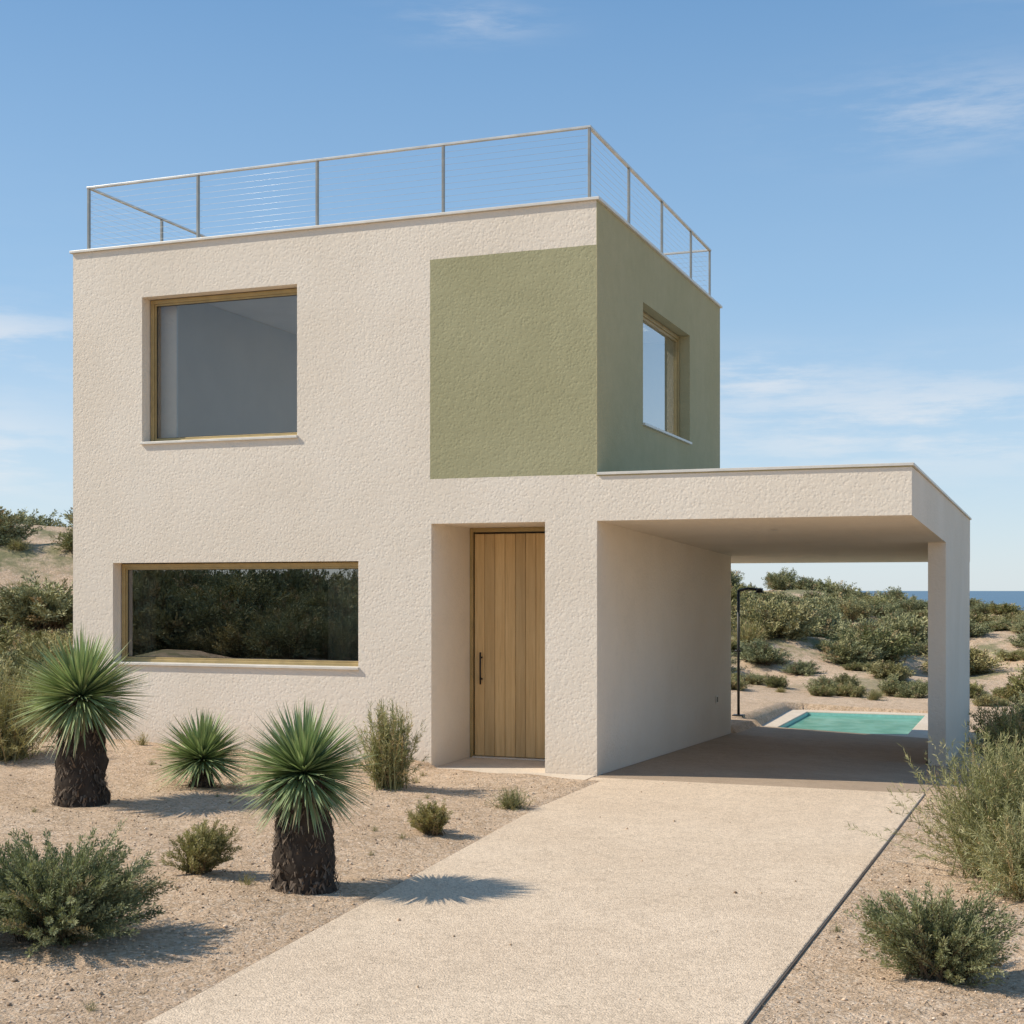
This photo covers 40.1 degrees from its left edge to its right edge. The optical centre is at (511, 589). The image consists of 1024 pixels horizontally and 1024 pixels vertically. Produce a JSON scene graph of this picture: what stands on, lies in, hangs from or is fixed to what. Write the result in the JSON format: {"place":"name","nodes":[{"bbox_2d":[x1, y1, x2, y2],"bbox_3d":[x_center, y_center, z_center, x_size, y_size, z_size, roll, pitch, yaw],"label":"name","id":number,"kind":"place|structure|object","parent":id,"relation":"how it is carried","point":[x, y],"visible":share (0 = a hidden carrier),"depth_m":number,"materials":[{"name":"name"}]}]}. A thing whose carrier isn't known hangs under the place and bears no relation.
{"place":"outdoors","nodes":[
{"label":"outdoors","id":0,"kind":"place"},
{"bbox_2d":[136,732,150,745],"bbox_3d":[-4.136,1.660,15.661,0.191,0.194,0.200,0,0,-16],"label":"grass tuft","id":1,"kind":"object","parent":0,"point":[143,741],"visible":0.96,"depth_m":15.66,"materials":[{"name":"green plant"}]},
{"bbox_2d":[476,531,544,757],"bbox_3d":[0.055,0.610,15.681,0.990,2.520,0.023,0,0,21],"label":"door backing","id":2,"kind":"object","parent":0,"point":[507,533],"depth_m":15.72,"materials":[{"name":"brown wood"}]},
{"bbox_2d":[0,524,1023,1023],"bbox_3d":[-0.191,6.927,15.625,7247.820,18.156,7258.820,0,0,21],"label":"ground","id":3,"kind":"structure","parent":0,"point":[42,558],"depth_m":9.44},
{"bbox_2d":[0,669,57,762],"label":"upright shrub","id":4,"kind":"object","parent":3,"relation":"on","point":[13,742],"visible":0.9,"depth_m":14.56,"materials":[{"name":"green plant"}]},
{"bbox_2d":[2,627,154,807],"bbox_3d":[-3.692,1.084,12.007,1.280,1.650,1.283,0,0,21],"label":"yucca plant","id":5,"kind":"object","parent":3,"relation":"on","point":[78,703],"visible":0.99,"depth_m":11.84,"materials":[{"name":"green plant"}]},
{"bbox_2d":[0,817,178,956],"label":"coastal shrub","id":6,"kind":"object","parent":3,"relation":"on","point":[49,900],"visible":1,"depth_m":7.31,"materials":[{"name":"green plant"}]},
{"bbox_2d":[157,817,242,874],"bbox_3d":[-2.031,1.674,9.155,0.454,0.408,0.471,0,0,21],"label":"coastal shrub","id":7,"kind":"object","parent":3,"relation":"on","point":[203,848],"visible":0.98,"depth_m":9.09,"materials":[{"name":"green plant"}]},
{"bbox_2d":[147,708,255,791],"bbox_3d":[-2.864,1.491,12.978,1.032,0.826,1.026,0,0,21],"label":"yucca plant","id":8,"kind":"object","parent":3,"relation":"on","point":[199,755],"visible":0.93,"depth_m":12.85,"materials":[{"name":"green plant"}]},
{"bbox_2d":[225,699,380,895],"bbox_3d":[-1.308,1.293,8.790,1.010,1.306,1.009,0,0,21],"label":"yucca plant","id":9,"kind":"object","parent":3,"relation":"on","point":[304,770],"visible":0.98,"depth_m":8.64,"materials":[{"name":"green plant"}]},
{"bbox_2d":[343,697,428,791],"bbox_3d":[-1.138,1.397,12.855,0.933,0.865,0.750,0,0,21],"label":"upright shrub","id":10,"kind":"object","parent":3,"relation":"on","point":[391,749],"visible":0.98,"depth_m":12.74,"materials":[{"name":"green plant"}]},
{"bbox_2d":[406,799,453,835],"bbox_3d":[-0.625,1.733,10.731,0.422,0.331,0.448,0,0,21],"label":"coastal shrub","id":11,"kind":"object","parent":3,"relation":"on","point":[433,819],"visible":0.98,"depth_m":10.63,"materials":[{"name":"green plant"}]},
{"bbox_2d":[29,741,956,1011],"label":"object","id":12,"kind":"object","parent":3,"relation":"on","point":[93,1005],"visible":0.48,"depth_m":9.24,"materials":[{"name":"beige stone"}]},
{"bbox_2d":[485,785,534,810],"bbox_3d":[-0.028,1.771,12.003,0.484,0.241,0.573,0,0,5],"label":"grass tuft","id":13,"kind":"object","parent":3,"relation":"on","point":[512,802],"visible":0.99,"depth_m":11.97,"materials":[{"name":"green plant"}]},
{"bbox_2d":[0,506,1023,723],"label":"dune vegetation","id":14,"kind":"object","parent":3,"relation":"on","point":[878,647],"visible":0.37,"depth_m":33.45,"materials":[{"name":"green plant"}]},
{"bbox_2d":[443,768,595,779],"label":"entry path","id":15,"kind":"structure","parent":3,"relation":"on","point":[575,776],"depth_m":14.23,"materials":[{"name":"beige concrete"}]},
{"bbox_2d":[73,200,969,775],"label":"walls","id":16,"kind":"structure","parent":3,"relation":"on","point":[459,376],"depth_m":15.17,"materials":[{"name":"paint"}]},
{"bbox_2d":[140,435,297,444],"bbox_3d":[-3.283,-1.683,15.787,2.040,0.028,0.178,0,0,21],"label":"window sill","id":17,"kind":"structure","parent":16,"relation":"attached to","point":[221,439],"depth_m":15.68,"materials":[{"name":"metal"}]},
{"bbox_2d":[151,288,296,441],"bbox_3d":[-3.238,-2.518,15.905,2.000,1.665,0.070,0,0,21],"label":"window frame","id":18,"kind":"object","parent":16,"relation":"attached to","point":[224,296],"visible":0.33,"depth_m":16.12,"materials":[{"name":"brown wood"}]},
{"bbox_2d":[155,293,296,439],"bbox_3d":[-3.238,-2.518,15.906,1.910,1.575,0.037,0,0,21],"label":"window sash","id":19,"kind":"object","parent":18,"relation":"attached to","point":[228,299],"depth_m":16.05,"materials":[{"name":"brown wood"}]},
{"bbox_2d":[157,295,296,438],"bbox_3d":[-3.237,-2.518,15.907,1.866,1.531,0.015,0,0,21],"label":"window gasket","id":20,"kind":"object","parent":18,"relation":"attached to","point":[157,358],"depth_m":16.14,"materials":[{"name":"black rubber"}]},
{"bbox_2d":[112,661,358,669],"bbox_3d":[-3.119,0.847,15.725,3.190,0.028,0.178,0,0,21],"label":"window sill","id":21,"kind":"structure","parent":16,"relation":"attached to","point":[250,665],"depth_m":15.64,"materials":[{"name":"metal"}]},
{"bbox_2d":[177,303,296,436],"bbox_3d":[-0.693,-2.380,17.842,4.886,2.110,5.192,0,0,21],"label":"room lining","id":22,"kind":"object","parent":16,"relation":"attached to","point":[236,374],"visible":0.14,"depth_m":17.35,"materials":[{"name":"paint"}]},
{"bbox_2d":[156,562,322,563],"bbox_3d":[-1.993,0.440,18.334,3.946,2.660,5.196,0,0,21],"label":"room lining","id":23,"kind":"object","parent":16,"relation":"attached to","point":[247,562],"depth_m":19.89,"materials":[{"name":"paint"}]},
{"bbox_2d":[122,562,357,665],"bbox_3d":[-3.075,0.271,15.843,3.150,1.148,0.070,0,0,21],"label":"window frame","id":24,"kind":"object","parent":16,"relation":"attached to","point":[323,564],"visible":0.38,"depth_m":15.91,"materials":[{"name":"brown wood"}]},
{"bbox_2d":[126,566,357,662],"bbox_3d":[-3.074,0.271,15.844,3.060,1.058,0.037,0,0,21],"label":"window sash","id":25,"kind":"object","parent":24,"relation":"attached to","point":[273,660],"depth_m":15.90,"materials":[{"name":"brown wood"}]},
{"bbox_2d":[128,568,357,660],"bbox_3d":[-3.074,0.271,15.845,3.016,1.014,0.015,0,0,21],"label":"window gasket","id":26,"kind":"object","parent":24,"relation":"attached to","point":[201,657],"depth_m":16.00,"materials":[{"name":"black rubber"}]},
{"bbox_2d":[129,569,357,660],"bbox_3d":[-3.074,0.271,15.845,3.016,1.014,0.001,0,0,21],"label":"window glass","id":27,"kind":"object","parent":24,"relation":"attached to","point":[307,614],"visible":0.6,"depth_m":15.82,"materials":[{"name":"clear glass"}]},
{"bbox_2d":[206,296,296,333],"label":"ceiling","id":28,"kind":"structure","parent":16,"relation":"attached to","point":[279,312],"depth_m":17.18,"materials":[{"name":"paint"}]},
{"bbox_2d":[69,196,722,307],"bbox_3d":[-1.119,-3.957,18.007,6.480,0.030,5.860,0,0,21],"label":"roof coping","id":29,"kind":"object","parent":16,"relation":"on","point":[641,236],"visible":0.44,"depth_m":15.28,"materials":[{"name":"concrete"}]},
{"bbox_2d":[87,128,710,295],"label":"railing posts","id":30,"kind":"object","parent":29,"relation":"on","point":[317,199],"visible":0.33,"depth_m":15.93,"materials":[{"name":"grey metal"}]},
{"bbox_2d":[86,125,710,254],"bbox_3d":[-1.113,-4.728,17.988,6.207,0.024,5.592,0,0,21],"label":"railing top","id":31,"kind":"object","parent":30,"relation":"on","point":[632,171],"visible":0.71,"depth_m":15.67,"materials":[{"name":"grey metal"}]},
{"bbox_2d":[90,135,708,293],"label":"railing cables","id":32,"kind":"object","parent":30,"relation":"attached to","point":[388,202],"visible":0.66,"depth_m":15.51,"materials":[{"name":"grey metal"}]},
{"bbox_2d":[436,757,544,772],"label":"entry floor","id":33,"kind":"structure","parent":16,"relation":"on","point":[514,765],"depth_m":15.01,"materials":[{"name":"beige concrete"}]},
{"bbox_2d":[472,756,544,760],"bbox_3d":[0.024,1.885,15.600,0.990,0.029,0.064,0,0,21],"label":"door threshold","id":34,"kind":"object","parent":33,"relation":"on","point":[508,758],"depth_m":15.61,"materials":[{"name":"grey metal"}]},
{"bbox_2d":[470,527,544,756],"bbox_3d":[0.134,0.601,15.619,1.268,2.598,0.098,0,0,21],"label":"door frame","id":35,"kind":"object","parent":16,"relation":"attached to","point":[473,531],"visible":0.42,"depth_m":15.79,"materials":[{"name":"brown wood"}]},
{"bbox_2d":[475,533,544,757],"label":"door boards","id":36,"kind":"object","parent":35,"relation":"in","point":[510,637],"depth_m":15.65,"materials":[{"name":"brown wood"}]},
{"bbox_2d":[479,652,482,683],"bbox_3d":[-0.348,0.880,15.746,0.022,0.360,0.066,0,0,21],"label":"door handle","id":37,"kind":"object","parent":36,"relation":"attached to","point":[480,658],"visible":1,"depth_m":15.72,"materials":[{"name":"black metal"}]},
{"bbox_2d":[643,312,679,436],"bbox_3d":[1.720,-2.558,16.908,0.070,1.365,2.230,0,0,21],"label":"side window frame","id":38,"kind":"object","parent":16,"relation":"attached to","point":[660,326],"visible":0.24,"depth_m":17.90,"materials":[{"name":"brown wood"}]},
{"bbox_2d":[643,320,675,434],"bbox_3d":[1.720,-2.558,16.908,0.001,1.215,2.080,0,0,21],"label":"side window glass","id":39,"kind":"object","parent":38,"relation":"attached to","point":[659,379],"visible":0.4,"depth_m":17.13,"materials":[{"name":"clear glass"}]},
{"bbox_2d":[643,317,676,435],"bbox_3d":[1.718,-2.558,16.909,0.035,1.275,2.140,0,0,21],"label":"side window sash","id":40,"kind":"object","parent":38,"relation":"attached to","point":[659,329],"visible":0.28,"depth_m":17.77,"materials":[{"name":"brown wood"}]},
{"bbox_2d":[643,423,691,444],"bbox_3d":[1.829,-1.873,16.867,0.158,0.028,2.270,0,0,21],"label":"side window sill","id":41,"kind":"structure","parent":16,"relation":"attached to","point":[666,433],"depth_m":16.71,"materials":[{"name":"metal"}]},
{"bbox_2d":[597,462,971,519],"bbox_3d":[3.887,-1.122,17.613,3.219,0.136,8.640,0,0,21],"label":"canopy coping","id":42,"kind":"object","parent":16,"relation":"on","point":[924,475],"visible":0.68,"depth_m":13.66,"materials":[{"name":"concrete"}]},
{"bbox_2d":[732,587,763,717],"bbox_3d":[3.808,1.043,22.560,0.504,2.177,0.180,0,0,21],"label":"outdoor shower","id":43,"kind":"object","parent":3,"relation":"on","point":[757,590],"visible":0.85,"depth_m":22.60,"materials":[{"name":"black metal"}]},
{"bbox_2d":[596,760,938,793],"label":"floor slab","id":44,"kind":"structure","parent":3,"relation":"on","point":[660,770],"depth_m":14.33,"materials":[{"name":"concrete"}]},
{"bbox_2d":[649,746,943,779],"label":"floor slab","id":45,"kind":"structure","parent":3,"relation":"on","point":[724,756],"depth_m":16.45,"materials":[{"name":"concrete"}]},
{"bbox_2d":[693,734,927,763],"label":"floor slab","id":46,"kind":"structure","parent":3,"relation":"on","point":[845,750],"depth_m":18.38,"materials":[{"name":"concrete"}]},
{"bbox_2d":[729,726,927,749],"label":"floor slab","id":47,"kind":"structure","parent":3,"relation":"on","point":[841,737],"depth_m":20.39,"materials":[{"name":"concrete"}]},
{"bbox_2d":[762,710,927,737],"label":"swimming pool","id":48,"kind":"structure","parent":3,"relation":"in","point":[897,724],"depth_m":24.53,"materials":[{"name":"liquid"}]},
{"bbox_2d":[843,881,1023,986],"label":"coastal shrub","id":49,"kind":"object","parent":3,"relation":"on","point":[938,941],"visible":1,"depth_m":6.70,"materials":[{"name":"green plant"}]},
{"bbox_2d":[844,720,1023,886],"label":"upright shrub","id":50,"kind":"object","parent":3,"relation":"on","point":[1000,784],"visible":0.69,"depth_m":9.13,"materials":[{"name":"green plant"}]},
{"bbox_2d":[947,795,1023,902],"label":"upright shrub","id":51,"kind":"object","parent":3,"relation":"on","point":[1010,877],"visible":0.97,"depth_m":8.44,"materials":[{"name":"green plant"}]},
{"bbox_2d":[964,693,1023,777],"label":"coastal shrub","id":52,"kind":"object","parent":3,"relation":"on","point":[999,726],"visible":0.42,"depth_m":15.47,"materials":[{"name":"green plant"}]},
{"bbox_2d":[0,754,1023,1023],"bbox_3d":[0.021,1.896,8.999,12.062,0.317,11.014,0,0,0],"label":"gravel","id":53,"kind":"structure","parent":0,"point":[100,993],"depth_m":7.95,"materials":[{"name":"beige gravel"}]},
{"bbox_2d":[0,0,1023,590],"label":"sky","id":54,"kind":"structure","parent":0,"point":[850,172],"materials":[{"name":"blue"}]},
{"bbox_2d":[144,777,925,1023],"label":"driveway","id":55,"kind":"structure","parent":0,"point":[549,905],"depth_m":7.93,"materials":[{"name":"concrete"}]},
{"bbox_2d":[861,591,1023,610],"bbox_3d":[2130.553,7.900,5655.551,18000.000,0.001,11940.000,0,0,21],"label":"sea","id":56,"kind":"structure","parent":0,"point":[1007,597],"depth_m":1702.90,"materials":[{"name":"liquid"}]}
]}

